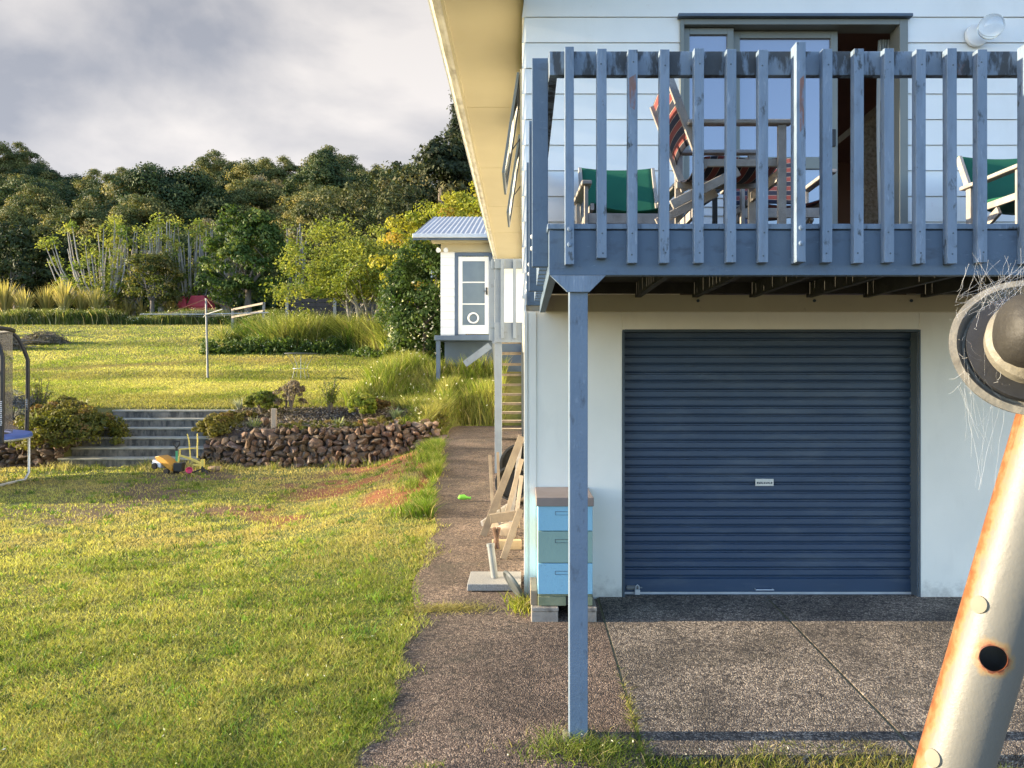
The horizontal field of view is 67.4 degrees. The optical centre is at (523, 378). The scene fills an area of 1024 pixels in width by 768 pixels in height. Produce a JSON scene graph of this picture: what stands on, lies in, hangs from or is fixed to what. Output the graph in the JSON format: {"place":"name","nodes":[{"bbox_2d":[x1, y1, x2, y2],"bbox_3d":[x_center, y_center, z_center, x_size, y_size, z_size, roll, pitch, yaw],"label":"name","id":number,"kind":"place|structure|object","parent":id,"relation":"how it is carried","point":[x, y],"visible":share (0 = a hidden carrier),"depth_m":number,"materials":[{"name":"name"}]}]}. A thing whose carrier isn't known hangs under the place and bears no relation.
{"place":"outdoors","nodes":[
{"label":"outdoors","id":0,"kind":"place"},
{"bbox_2d":[0,0,453,184],"label":"sky","id":1,"kind":"structure","parent":0,"point":[106,86],"materials":[{"name":"grey"}]},
{"bbox_2d":[0,324,493,425],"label":"lawn grass","id":2,"kind":"structure","parent":0,"point":[145,393],"depth_m":24.07,"materials":[{"name":"plant"}]},
{"bbox_2d":[0,305,521,767],"bbox_3d":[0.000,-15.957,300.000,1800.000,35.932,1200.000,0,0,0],"label":"ground","id":3,"kind":"structure","parent":0,"point":[509,389],"depth_m":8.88,"materials":[{"name":"plant"}]},
{"bbox_2d":[0,278,23,311],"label":"flax clump","id":4,"kind":"object","parent":3,"relation":"on","point":[6,300],"visible":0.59,"depth_m":44.64,"materials":[{"name":"yellow plant"}]},
{"bbox_2d":[0,326,32,485],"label":"trampoline","id":5,"kind":"object","parent":3,"relation":"on","point":[8,435],"visible":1,"depth_m":12.79,"materials":[{"name":"blue plastic"}]},
{"bbox_2d":[5,388,36,418],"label":"shrub","id":6,"kind":"object","parent":3,"relation":"on","point":[15,401],"visible":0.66,"depth_m":16.07,"materials":[{"name":"green plant"}]},
{"bbox_2d":[0,334,46,349],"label":"brush pile","id":7,"kind":"object","parent":3,"relation":"on","point":[9,341],"visible":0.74,"depth_m":30.78,"materials":[{"name":"brown plant"}]},
{"bbox_2d":[0,140,49,176],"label":"totara tree","id":8,"kind":"object","parent":3,"relation":"on","point":[20,158],"visible":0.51,"depth_m":150.16,"materials":[{"name":"green plant"}]},
{"bbox_2d":[0,219,54,306],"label":"dark tree","id":9,"kind":"object","parent":3,"relation":"on","point":[9,253],"visible":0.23,"depth_m":51.37,"materials":[{"name":"green plant"}]},
{"bbox_2d":[0,182,65,225],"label":"totara tree","id":10,"kind":"object","parent":3,"relation":"on","point":[45,200],"visible":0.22,"depth_m":72.09,"materials":[{"name":"green plant"}]},
{"bbox_2d":[3,162,62,180],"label":"native tree","id":11,"kind":"object","parent":3,"relation":"on","point":[41,171],"visible":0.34,"depth_m":145.53,"materials":[{"name":"green plant"}]},
{"bbox_2d":[0,223,71,309],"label":"dark tree","id":12,"kind":"object","parent":3,"relation":"on","point":[39,275],"visible":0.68,"depth_m":49.76,"materials":[{"name":"green plant"}]},
{"bbox_2d":[0,432,75,467],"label":"stone wall","id":13,"kind":"structure","parent":3,"relation":"on","point":[44,454],"depth_m":14.98,"materials":[{"name":"stone"}]},
{"bbox_2d":[0,204,78,273],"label":"totara tree","id":14,"kind":"object","parent":3,"relation":"on","point":[11,216],"visible":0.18,"depth_m":64.06,"materials":[{"name":"green plant"}]},
{"bbox_2d":[30,377,53,404],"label":"leafy shrub","id":15,"kind":"object","parent":3,"relation":"on","point":[38,394],"visible":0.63,"depth_m":16.31,"materials":[{"name":"green plant"}]},
{"bbox_2d":[0,173,88,227],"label":"native tree","id":16,"kind":"object","parent":3,"relation":"on","point":[16,182],"visible":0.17,"depth_m":79.50,"materials":[{"name":"green plant"}]},
{"bbox_2d":[8,395,93,431],"bbox_3d":[-9.671,0.748,16.267,1.879,0.823,1.905,0,0,21],"label":"ground cover","id":17,"kind":"object","parent":3,"relation":"on","point":[66,402],"visible":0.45,"depth_m":15.77,"materials":[{"name":"green plant"}]},
{"bbox_2d":[19,327,92,343],"bbox_3d":[-20.107,-1.832,33.148,3.609,0.808,1.613,0,0,-17],"label":"brush pile","id":18,"kind":"object","parent":3,"relation":"on","point":[51,337],"visible":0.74,"depth_m":32.69,"materials":[{"name":"brown plant"}]},
{"bbox_2d":[14,238,98,311],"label":"dark tree","id":19,"kind":"object","parent":3,"relation":"on","point":[63,250],"visible":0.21,"depth_m":53.53,"materials":[{"name":"green plant"}]},
{"bbox_2d":[47,277,81,311],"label":"flax clump","id":20,"kind":"object","parent":3,"relation":"on","point":[63,300],"visible":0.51,"depth_m":43.73,"materials":[{"name":"yellow plant"}]},
{"bbox_2d":[7,404,133,449],"bbox_3d":[-8.995,0.947,15.268,1.818,0.875,2.242,0,0,33],"label":"ground cover","id":21,"kind":"object","parent":3,"relation":"on","point":[73,419],"visible":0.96,"depth_m":14.90,"materials":[{"name":"green plant"}]},
{"bbox_2d":[33,198,125,288],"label":"totara tree","id":22,"kind":"object","parent":3,"relation":"on","point":[81,215],"visible":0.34,"depth_m":59.98,"materials":[{"name":"green plant"}]},
{"bbox_2d":[34,214,137,309],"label":"pollarded tree","id":23,"kind":"object","parent":3,"relation":"on","point":[113,291],"visible":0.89,"depth_m":45.64,"materials":[{"name":"green plant"}]},
{"bbox_2d":[66,168,119,197],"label":"totara tree","id":24,"kind":"object","parent":3,"relation":"on","point":[86,183],"visible":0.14,"depth_m":108.95,"materials":[{"name":"green plant"}]},
{"bbox_2d":[80,287,109,309],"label":"flax clump","id":25,"kind":"object","parent":3,"relation":"on","point":[96,300],"visible":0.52,"depth_m":43.74,"materials":[{"name":"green plant"}]},
{"bbox_2d":[84,187,135,216],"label":"native tree","id":26,"kind":"object","parent":3,"relation":"on","point":[97,198],"visible":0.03,"depth_m":91.63,"materials":[{"name":"green plant"}]},
{"bbox_2d":[103,221,165,316],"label":"pollarded tree","id":27,"kind":"object","parent":3,"relation":"on","point":[134,300],"visible":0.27,"depth_m":46.75,"materials":[{"name":"green plant"}]},
{"bbox_2d":[106,193,181,272],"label":"totara tree","id":28,"kind":"object","parent":3,"relation":"on","point":[135,210],"visible":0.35,"depth_m":69.89,"materials":[{"name":"green plant"}]},
{"bbox_2d":[57,410,237,466],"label":"garden steps","id":29,"kind":"structure","parent":3,"relation":"on","point":[157,433],"depth_m":15.67,"materials":[{"name":"concrete"}]},
{"bbox_2d":[122,249,185,312],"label":"tree","id":30,"kind":"object","parent":3,"relation":"on","point":[155,262],"visible":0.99,"depth_m":44.20,"materials":[{"name":"green plant"}]},
{"bbox_2d":[134,212,184,313],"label":"pollarded tree","id":31,"kind":"object","parent":3,"relation":"on","point":[159,305],"visible":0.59,"depth_m":45.69,"materials":[{"name":"green plant"}]},
{"bbox_2d":[152,455,176,473],"bbox_3d":[-6.471,1.554,13.911,0.505,0.336,0.259,0,0,20],"label":"toy dump truck","id":32,"kind":"object","parent":3,"relation":"on","point":[165,461],"visible":0.78,"depth_m":13.83,"materials":[{"name":"yellow plastic"}]},
{"bbox_2d":[100,161,234,235],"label":"native tree","id":33,"kind":"object","parent":3,"relation":"on","point":[182,192],"visible":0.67,"depth_m":79.30,"materials":[{"name":"green plant"}]},
{"bbox_2d":[0,306,341,324],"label":"weed border","id":34,"kind":"object","parent":3,"relation":"on","point":[51,316],"visible":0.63,"depth_m":40.54,"materials":[{"name":"green plant"}]},
{"bbox_2d":[0,259,375,315],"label":"undergrowth","id":35,"kind":"object","parent":3,"relation":"on","point":[268,304],"visible":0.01,"depth_m":57.88,"materials":[{"name":"green plant"}]},
{"bbox_2d":[173,433,211,474],"bbox_3d":[-5.907,1.351,13.842,0.708,0.736,0.439,0,0,0],"label":"ride on digger","id":36,"kind":"object","parent":3,"relation":"on","point":[178,466],"visible":0.98,"depth_m":13.78,"materials":[{"name":"yellow plastic"}]},
{"bbox_2d":[139,230,246,290],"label":"spreading tree","id":37,"kind":"object","parent":3,"relation":"on","point":[183,238],"visible":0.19,"depth_m":57.93,"materials":[{"name":"green plant"}]},
{"bbox_2d":[160,215,231,310],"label":"pollarded tree","id":38,"kind":"object","parent":3,"relation":"on","point":[189,291],"visible":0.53,"depth_m":46.52,"materials":[{"name":"green plant"}]},
{"bbox_2d":[178,296,215,311],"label":"playhouse","id":39,"kind":"object","parent":3,"relation":"on","point":[195,299],"visible":0.41,"depth_m":46.00,"materials":[{"name":"red plastic"}]},
{"bbox_2d":[140,298,268,377],"bbox_3d":[-9.415,-1.109,23.079,3.258,2.613,2.231,0,0,25],"label":"clothesline","id":40,"kind":"object","parent":3,"relation":"on","point":[206,313],"visible":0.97,"depth_m":22.97,"materials":[{"name":"metal"}]},
{"bbox_2d":[35,454,397,472],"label":"weeds","id":41,"kind":"object","parent":3,"relation":"on","point":[145,466],"visible":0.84,"depth_m":14.38,"materials":[{"name":"green plant"}]},
{"bbox_2d":[191,149,245,179],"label":"totara tree","id":42,"kind":"object","parent":3,"relation":"on","point":[215,168],"visible":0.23,"depth_m":134.00,"materials":[{"name":"green plant"}]},
{"bbox_2d":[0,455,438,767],"bbox_3d":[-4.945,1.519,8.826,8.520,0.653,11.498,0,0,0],"label":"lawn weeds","id":43,"kind":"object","parent":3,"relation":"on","point":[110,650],"visible":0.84,"depth_m":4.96,"materials":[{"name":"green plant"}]},
{"bbox_2d":[185,210,256,314],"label":"pollarded tree","id":44,"kind":"object","parent":3,"relation":"on","point":[224,307],"visible":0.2,"depth_m":47.25,"materials":[{"name":"green plant"}]},
{"bbox_2d":[193,203,294,317],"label":"round tree","id":45,"kind":"object","parent":3,"relation":"on","point":[252,225],"visible":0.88,"depth_m":43.21,"materials":[{"name":"green plant"}]},
{"bbox_2d":[214,177,288,236],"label":"totara tree","id":46,"kind":"object","parent":3,"relation":"on","point":[246,194],"visible":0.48,"depth_m":81.91,"materials":[{"name":"green plant"}]},
{"bbox_2d":[224,157,297,212],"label":"totara tree","id":47,"kind":"object","parent":3,"relation":"on","point":[252,169],"visible":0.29,"depth_m":109.00,"materials":[{"name":"green plant"}]},
{"bbox_2d":[249,155,303,192],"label":"totara tree","id":48,"kind":"object","parent":3,"relation":"on","point":[288,166],"visible":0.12,"depth_m":118.02,"materials":[{"name":"green plant"}]},
{"bbox_2d":[198,335,389,358],"bbox_3d":[-8.624,-1.206,29.559,7.722,1.061,2.674,0,0,9],"label":"hedge","id":49,"kind":"object","parent":3,"relation":"on","point":[249,345],"visible":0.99,"depth_m":29.53,"materials":[{"name":"green plant"}]},
{"bbox_2d":[203,308,403,357],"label":"mound long grass","id":50,"kind":"structure","parent":3,"relation":"on","point":[354,334],"depth_m":30.02,"materials":[{"name":"plant"}]},
{"bbox_2d":[276,185,347,261],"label":"totara tree","id":51,"kind":"object","parent":3,"relation":"on","point":[307,189],"visible":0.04,"depth_m":73.64,"materials":[{"name":"green plant"}]},
{"bbox_2d":[273,188,352,311],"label":"olive tree","id":52,"kind":"object","parent":3,"relation":"on","point":[313,211],"visible":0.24,"depth_m":48.96,"materials":[{"name":"green plant"}]},
{"bbox_2d":[271,161,360,214],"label":"native tree","id":53,"kind":"object","parent":3,"relation":"on","point":[298,177],"visible":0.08,"depth_m":93.79,"materials":[{"name":"green plant"}]},
{"bbox_2d":[208,405,424,455],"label":"bark mulch","id":54,"kind":"object","parent":3,"relation":"on","point":[295,417],"visible":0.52,"depth_m":16.26,"materials":[{"name":"brown plant"}]},
{"bbox_2d":[191,412,244,437],"bbox_3d":[-6.126,0.956,15.547,1.035,0.582,1.034,0,0,0],"label":"ground cover","id":55,"kind":"object","parent":54,"relation":"on","point":[214,424],"visible":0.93,"depth_m":15.34,"materials":[{"name":"green plant"}]},
{"bbox_2d":[243,390,282,412],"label":"shrub","id":56,"kind":"object","parent":54,"relation":"on","point":[263,399],"visible":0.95,"depth_m":16.24,"materials":[{"name":"green plant"}]},
{"bbox_2d":[272,380,307,408],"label":"shrub","id":57,"kind":"object","parent":54,"relation":"on","point":[293,387],"visible":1,"depth_m":16.24,"materials":[{"name":"brown plant"}]},
{"bbox_2d":[277,419,356,433],"bbox_3d":[-4.026,0.951,15.300,1.636,0.301,1.230,0,0,0],"label":"ground cover","id":58,"kind":"object","parent":54,"relation":"on","point":[348,424],"visible":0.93,"depth_m":15.10,"materials":[{"name":"green plant"}]},
{"bbox_2d":[347,392,376,418],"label":"shrub","id":59,"kind":"object","parent":54,"relation":"on","point":[365,402],"visible":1,"depth_m":15.77,"materials":[{"name":"green plant"}]},
{"bbox_2d":[198,421,447,467],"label":"stone wall","id":60,"kind":"structure","parent":3,"relation":"on","point":[278,450],"depth_m":15.01,"materials":[{"name":"stone"}]},
{"bbox_2d":[303,148,350,227],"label":"pointed tree","id":61,"kind":"object","parent":3,"relation":"on","point":[326,170],"visible":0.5,"depth_m":86.44,"materials":[{"name":"green plant"}]},
{"bbox_2d":[286,186,369,276],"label":"totara tree","id":62,"kind":"object","parent":3,"relation":"on","point":[306,196],"visible":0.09,"depth_m":65.97,"materials":[{"name":"green plant"}]},
{"bbox_2d":[285,297,376,319],"bbox_3d":[-9.326,-2.930,37.970,4.858,2.280,0.140,0,0,0],"label":"board fence","id":63,"kind":"object","parent":3,"relation":"on","point":[319,306],"visible":0.13,"depth_m":38.00,"materials":[{"name":"grey wood"}]},
{"bbox_2d":[299,144,366,186],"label":"totara tree","id":64,"kind":"object","parent":3,"relation":"on","point":[346,162],"visible":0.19,"depth_m":122.26,"materials":[{"name":"green plant"}]},
{"bbox_2d":[259,212,430,322],"bbox_3d":[-7.087,-3.910,31.233,7.481,5.581,6.175,0,0,0],"label":"branching tree","id":65,"kind":"object","parent":3,"relation":"on","point":[346,272],"visible":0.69,"depth_m":30.43,"materials":[{"name":"green plant"}]},
{"bbox_2d":[308,181,401,311],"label":"olive tree","id":66,"kind":"object","parent":3,"relation":"on","point":[358,216],"visible":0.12,"depth_m":49.17,"materials":[{"name":"green plant"}]},
{"bbox_2d":[318,159,463,262],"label":"olive tree","id":67,"kind":"object","parent":3,"relation":"on","point":[389,202],"visible":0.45,"depth_m":45.14,"materials":[{"name":"green plant"}]},
{"bbox_2d":[357,435,450,518],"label":"path edge grass","id":68,"kind":"structure","parent":3,"relation":"on","point":[421,502],"depth_m":10.50,"materials":[{"name":"plant"}]},
{"bbox_2d":[373,267,439,352],"bbox_3d":[-3.692,-2.147,26.904,3.518,3.681,3.779,0,0,0],"label":"leafy shrub","id":69,"kind":"object","parent":3,"relation":"on","point":[380,315],"visible":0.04,"depth_m":26.75,"materials":[{"name":"green plant"}]},
{"bbox_2d":[377,237,444,360],"bbox_3d":[-2.733,-2.037,21.367,2.417,4.252,2.734,0,0,0],"label":"flowering shrub","id":70,"kind":"object","parent":3,"relation":"on","point":[406,320],"visible":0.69,"depth_m":20.69,"materials":[{"name":"green plant"}]},
{"bbox_2d":[340,344,511,425],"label":"bank long grass","id":71,"kind":"structure","parent":3,"relation":"on","point":[387,378],"depth_m":18.04,"materials":[{"name":"plant"}]},
{"bbox_2d":[396,394,457,445],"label":"shrub","id":72,"kind":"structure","parent":3,"relation":"on","point":[441,427],"depth_m":15.89,"materials":[{"name":"plant"}]},
{"bbox_2d":[367,181,488,350],"bbox_3d":[-1.535,-3.583,27.478,7.756,7.389,6.354,0,0,-38],"label":"golden tree","id":73,"kind":"object","parent":3,"relation":"on","point":[460,201],"visible":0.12,"depth_m":26.55,"materials":[{"name":"yellow plant"}]},
{"bbox_2d":[388,127,488,262],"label":"conifer","id":74,"kind":"object","parent":3,"relation":"on","point":[440,167],"visible":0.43,"depth_m":56.83,"materials":[{"name":"green plant"}]},
{"bbox_2d":[393,386,504,432],"bbox_3d":[-1.858,0.618,16.920,2.183,1.012,3.002,0,0,37],"label":"clump","id":75,"kind":"object","parent":3,"relation":"on","point":[442,403],"visible":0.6,"depth_m":16.81,"materials":[{"name":"green plant"}]},
{"bbox_2d":[431,88,481,256],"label":"conifer","id":76,"kind":"object","parent":3,"relation":"on","point":[454,122],"visible":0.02,"depth_m":61.25,"materials":[{"name":"green plant"}]},
{"bbox_2d":[412,216,521,380],"bbox_3d":[-1.164,-2.314,20.548,3.024,5.059,4.746,0,0,0],"label":"sleepout","id":77,"kind":"object","parent":3,"relation":"on","point":[464,295],"visible":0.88,"depth_m":19.00,"materials":[{"name":"beige paint"}]},
{"bbox_2d":[458,257,488,333],"bbox_3d":[-1.235,-2.066,18.991,0.760,1.916,0.098,0,0,0],"label":"door","id":78,"kind":"structure","parent":77,"relation":"in","point":[473,272],"depth_m":19.02,"materials":[{"name":"white paint"}]},
{"bbox_2d":[330,734,1017,767],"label":"drive edge weeds","id":79,"kind":"object","parent":3,"relation":"on","point":[895,758],"visible":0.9,"depth_m":3.63,"materials":[{"name":"green plant"}]},
{"bbox_2d":[428,0,1023,598],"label":"house","id":80,"kind":"structure","parent":3,"relation":"on","point":[490,48],"depth_m":6.00,"materials":[{"name":"beige paint"}]},
{"bbox_2d":[489,259,523,472],"bbox_3d":[-0.252,-0.123,13.132,0.514,3.276,3.844,0,0,0],"label":"side landing","id":81,"kind":"object","parent":80,"relation":"attached to","point":[501,331],"visible":0.94,"depth_m":11.30,"materials":[{"name":"grey wood"}]},
{"bbox_2d":[502,69,521,196],"bbox_3d":[-0.094,-2.225,7.050,0.188,0.920,0.800,0,0,0],"label":"window","id":82,"kind":"structure","parent":80,"relation":"in","point":[517,97],"depth_m":6.81,"materials":[{"name":"glass"}]},
{"bbox_2d":[507,134,521,228],"bbox_3d":[-0.092,-2.235,8.750,0.185,0.900,0.800,0,0,0],"label":"window","id":83,"kind":"structure","parent":80,"relation":"in","point":[512,193],"depth_m":8.61,"materials":[{"name":"glass"}]},
{"bbox_2d":[622,329,920,596],"bbox_3d":[1.937,0.666,6.068,2.330,2.138,0.144,0,0,0],"label":"garage door","id":84,"kind":"structure","parent":80,"relation":"attached to","point":[771,461],"depth_m":6.11,"materials":[{"name":"blue metal"}]},
{"bbox_2d":[525,42,1023,743],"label":"balcony","id":85,"kind":"structure","parent":80,"relation":"attached to","point":[761,256],"depth_m":3.81,"materials":[{"name":"blue paint"}]},
{"bbox_2d":[574,167,674,223],"bbox_3d":[0.721,-1.188,5.501,0.696,0.848,0.775,0,0,-2],"label":"deck chair","id":86,"kind":"object","parent":85,"relation":"on","point":[647,202],"visible":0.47,"depth_m":5.74,"materials":[{"name":"fabric"}]},
{"bbox_2d":[650,78,790,223],"bbox_3d":[1.091,-1.204,4.360,0.669,0.881,0.600,0,0,0],"label":"deck chair","id":87,"kind":"object","parent":85,"relation":"on","point":[680,131],"visible":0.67,"depth_m":4.22,"materials":[{"name":"brown wood"}]},
{"bbox_2d":[720,158,836,223],"bbox_3d":[1.735,-1.200,5.346,0.630,0.872,0.702,0,0,2],"label":"deck chair","id":88,"kind":"object","parent":85,"relation":"on","point":[812,210],"visible":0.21,"depth_m":5.26,"materials":[{"name":"white wood"}]},
{"bbox_2d":[957,156,1016,223],"bbox_3d":[3.441,-1.188,5.201,0.696,0.848,0.775,0,0,-2],"label":"deck chair","id":89,"kind":"object","parent":85,"relation":"on","point":[1001,186],"visible":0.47,"depth_m":5.41,"materials":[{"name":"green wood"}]},
{"bbox_2d":[677,13,912,223],"bbox_3d":[2.107,-1.758,6.040,1.815,2.146,0.200,0,0,0],"label":"sliding door","id":90,"kind":"structure","parent":80,"relation":"in","point":[708,31],"depth_m":6.05,"materials":[{"name":"glass"}]},
{"bbox_2d":[876,39,889,223],"bbox_3d":[2.930,-1.735,6.200,0.153,2.000,0.040,0,0,0],"label":"curtain","id":91,"kind":"object","parent":80,"relation":"hanging from","point":[882,44],"visible":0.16,"depth_m":6.20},
{"bbox_2d":[965,13,1004,46],"bbox_3d":[3.549,-2.682,5.877,0.222,0.197,0.217,0,0,0],"label":"wall light","id":92,"kind":"object","parent":80,"relation":"attached to","point":[986,28],"visible":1,"depth_m":5.83,"materials":[{"name":"white paint"}]},
{"bbox_2d":[912,280,1023,767],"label":"swing frame","id":93,"kind":"object","parent":3,"relation":"on","point":[974,699],"visible":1,"depth_m":0.54,"materials":[{"name":"paint"}]},
{"bbox_2d":[350,426,645,767],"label":"path","id":94,"kind":"structure","parent":0,"point":[518,680],"depth_m":4.67,"materials":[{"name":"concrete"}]},
{"bbox_2d":[380,597,506,615],"bbox_3d":[-0.647,1.702,5.720,1.149,0.083,0.447,0,0,0],"label":"path straw","id":95,"kind":"object","parent":94,"relation":"on","point":[448,607],"visible":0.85,"depth_m":5.72,"materials":[{"name":"yellow plant"}]},
{"bbox_2d":[467,543,520,590],"bbox_3d":[-0.235,1.524,6.325,0.430,0.334,0.410,0,0,0],"label":"umbrella base","id":96,"kind":"object","parent":94,"relation":"on","point":[493,579],"visible":0.94,"depth_m":6.29,"materials":[{"name":"concrete"}]},
{"bbox_2d":[480,435,523,535],"bbox_3d":[-0.215,1.105,8.000,0.064,1.011,0.616,0,0,44],"label":"plank","id":97,"kind":"object","parent":94,"relation":"on","point":[503,482],"visible":0.8,"depth_m":7.99,"materials":[{"name":"wood"}]},
{"bbox_2d":[495,465,523,499],"bbox_3d":[-0.135,1.256,9.368,0.424,0.426,0.323,0,0,0],"label":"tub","id":98,"kind":"object","parent":94,"relation":"on","point":[506,493],"visible":0.28,"depth_m":9.45,"materials":[{"name":"black plastic"}]},
{"bbox_2d":[500,508,522,559],"bbox_3d":[-0.107,1.429,7.075,0.275,0.456,0.067,0,0,-44],"label":"plank","id":99,"kind":"object","parent":94,"relation":"on","point":[511,534],"visible":1,"depth_m":7.05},
{"bbox_2d":[498,591,530,617],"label":"corner weeds","id":100,"kind":"object","parent":94,"relation":"on","point":[518,604],"visible":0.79,"depth_m":5.73,"materials":[{"name":"green plant"}]},
{"bbox_2d":[531,598,557,621],"bbox_3d":[0.151,1.694,5.718,0.194,0.142,0.535,0,0,0],"label":"stand block","id":101,"kind":"object","parent":94,"relation":"on","point":[544,613],"depth_m":5.46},
{"bbox_2d":[535,487,593,605],"bbox_3d":[0.295,1.231,5.728,0.409,0.775,0.539,0,0,0],"label":"beehive","id":102,"kind":"object","parent":101,"relation":"on","point":[552,544],"visible":0.75,"depth_m":5.47,"materials":[{"name":"blue wood"}]},
{"bbox_2d":[468,719,684,767],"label":"grass","id":103,"kind":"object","parent":94,"relation":"on","point":[559,744],"visible":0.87,"depth_m":3.71,"materials":[{"name":"green plant"}]},
{"bbox_2d":[599,595,915,767],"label":"driveway","id":104,"kind":"structure","parent":0,"point":[750,702],"depth_m":4.41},
{"bbox_2d":[597,598,916,755],"bbox_3d":[1.240,1.759,4.840,1.340,0.097,2.320,0,0,0],"label":"joint filler","id":105,"kind":"object","parent":104,"relation":"on","point":[809,641],"visible":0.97,"depth_m":4.62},
{"bbox_2d":[616,667,649,758],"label":"joint weeds","id":106,"kind":"object","parent":105,"relation":"on","point":[636,723],"visible":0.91,"depth_m":4.03,"materials":[{"name":"green plant"}]},
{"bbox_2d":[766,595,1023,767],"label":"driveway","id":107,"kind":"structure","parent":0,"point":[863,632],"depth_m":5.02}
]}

